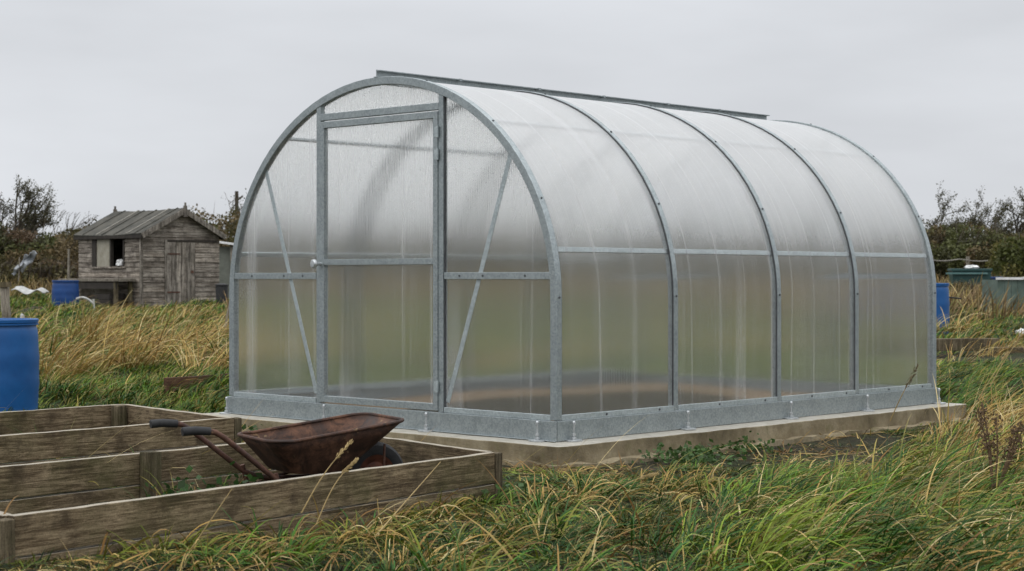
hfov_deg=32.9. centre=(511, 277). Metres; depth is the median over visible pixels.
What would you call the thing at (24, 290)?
crumpled sheet
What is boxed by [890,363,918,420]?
grass stalk
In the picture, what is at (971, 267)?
plastic bag
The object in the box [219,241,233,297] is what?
lean to
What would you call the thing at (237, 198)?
utility pole
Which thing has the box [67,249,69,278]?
wooden stake
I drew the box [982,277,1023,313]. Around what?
compost bin
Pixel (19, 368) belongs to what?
barrel
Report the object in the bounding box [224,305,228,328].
wooden stake
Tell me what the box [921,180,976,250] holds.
tree
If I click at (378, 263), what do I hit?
door
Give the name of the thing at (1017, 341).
grass stalk
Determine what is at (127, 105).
sky
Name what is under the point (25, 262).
plastic sack
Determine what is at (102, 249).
window
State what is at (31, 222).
tree
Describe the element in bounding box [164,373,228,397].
edging board
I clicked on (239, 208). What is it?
tree
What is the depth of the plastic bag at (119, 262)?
37.52 m
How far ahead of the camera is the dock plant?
7.61 m
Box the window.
[90,238,125,267]
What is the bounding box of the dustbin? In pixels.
[215,283,228,305]
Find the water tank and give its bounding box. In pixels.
[946,269,991,284]
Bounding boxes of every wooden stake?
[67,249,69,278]
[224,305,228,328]
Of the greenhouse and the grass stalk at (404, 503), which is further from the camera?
the greenhouse
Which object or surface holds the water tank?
on the ground at (886, 440)
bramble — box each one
[0,252,78,287]
[937,280,981,301]
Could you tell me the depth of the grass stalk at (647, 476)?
7.08 m
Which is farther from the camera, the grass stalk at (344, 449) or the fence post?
the fence post
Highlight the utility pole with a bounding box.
[235,191,242,215]
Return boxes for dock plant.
[975,399,1023,500]
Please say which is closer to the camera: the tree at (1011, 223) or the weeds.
the weeds
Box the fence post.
[0,282,11,317]
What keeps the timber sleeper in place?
on the ground at (886, 440)
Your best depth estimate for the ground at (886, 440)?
9.37 m
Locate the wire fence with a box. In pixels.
[933,256,987,264]
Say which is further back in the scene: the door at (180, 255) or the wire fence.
the wire fence
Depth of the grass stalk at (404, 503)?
6.60 m
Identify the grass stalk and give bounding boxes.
[185,489,231,557]
[301,440,352,512]
[316,458,358,524]
[375,463,439,535]
[595,472,656,513]
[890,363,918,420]
[942,350,1010,459]
[989,333,1023,386]
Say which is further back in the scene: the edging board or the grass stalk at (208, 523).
the edging board
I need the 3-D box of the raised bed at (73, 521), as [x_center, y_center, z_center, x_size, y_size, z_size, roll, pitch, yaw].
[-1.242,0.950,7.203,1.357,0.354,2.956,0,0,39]
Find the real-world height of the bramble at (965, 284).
0.847 m
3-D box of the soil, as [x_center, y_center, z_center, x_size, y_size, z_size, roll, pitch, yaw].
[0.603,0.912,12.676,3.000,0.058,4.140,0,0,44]
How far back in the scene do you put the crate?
37.16 m
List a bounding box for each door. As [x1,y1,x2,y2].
[167,242,194,306]
[310,111,438,410]
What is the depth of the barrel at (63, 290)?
36.26 m
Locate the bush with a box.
[984,231,1023,276]
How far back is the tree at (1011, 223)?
54.87 m
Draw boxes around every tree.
[0,173,62,236]
[48,204,97,233]
[224,188,246,240]
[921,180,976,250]
[963,185,1021,234]
[973,186,1023,233]
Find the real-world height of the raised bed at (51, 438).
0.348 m
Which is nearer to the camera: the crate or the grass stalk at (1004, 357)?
the grass stalk at (1004, 357)
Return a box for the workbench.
[58,279,135,308]
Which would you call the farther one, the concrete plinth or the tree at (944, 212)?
the tree at (944, 212)
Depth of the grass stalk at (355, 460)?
6.68 m
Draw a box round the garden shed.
[73,202,226,307]
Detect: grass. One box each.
[0,267,1023,570]
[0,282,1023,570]
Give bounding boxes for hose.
[76,296,94,312]
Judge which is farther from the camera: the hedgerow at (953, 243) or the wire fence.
the hedgerow at (953, 243)
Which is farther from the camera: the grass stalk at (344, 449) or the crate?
the crate
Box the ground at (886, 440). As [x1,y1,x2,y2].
[0,298,1023,570]
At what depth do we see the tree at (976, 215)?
63.75 m
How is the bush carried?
on the ground at (886, 440)
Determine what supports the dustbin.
on the ground at (886, 440)
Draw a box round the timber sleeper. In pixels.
[936,338,1023,355]
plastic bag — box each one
[116,259,122,265]
[964,265,978,268]
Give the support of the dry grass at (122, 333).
on the ground at (886, 440)
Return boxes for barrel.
[0,318,39,411]
[52,280,78,307]
[936,283,961,333]
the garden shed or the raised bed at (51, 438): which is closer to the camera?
the raised bed at (51, 438)
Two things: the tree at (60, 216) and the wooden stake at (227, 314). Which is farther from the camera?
the tree at (60, 216)
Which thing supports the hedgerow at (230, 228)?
on the ground at (886, 440)
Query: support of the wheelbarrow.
in the raised bed at (73, 521)
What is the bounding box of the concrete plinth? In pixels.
[205,403,976,470]
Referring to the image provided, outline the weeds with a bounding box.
[76,424,840,511]
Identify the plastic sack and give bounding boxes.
[12,251,36,283]
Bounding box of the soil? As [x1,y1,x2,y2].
[325,402,552,420]
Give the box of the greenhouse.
[219,70,945,441]
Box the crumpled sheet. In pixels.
[11,286,48,294]
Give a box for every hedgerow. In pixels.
[0,202,89,271]
[83,203,240,246]
[925,211,1023,280]
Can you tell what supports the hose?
on the ground at (886, 440)
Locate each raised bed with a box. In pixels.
[0,404,240,465]
[0,437,501,568]
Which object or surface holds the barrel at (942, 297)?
on the ground at (886, 440)
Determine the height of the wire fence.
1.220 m
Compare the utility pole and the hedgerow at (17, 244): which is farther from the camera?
the utility pole
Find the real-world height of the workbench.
0.760 m
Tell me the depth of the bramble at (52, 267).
46.57 m
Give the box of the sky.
[0,0,1023,238]
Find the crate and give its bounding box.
[95,293,125,307]
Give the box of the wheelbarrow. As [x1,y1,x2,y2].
[149,412,403,503]

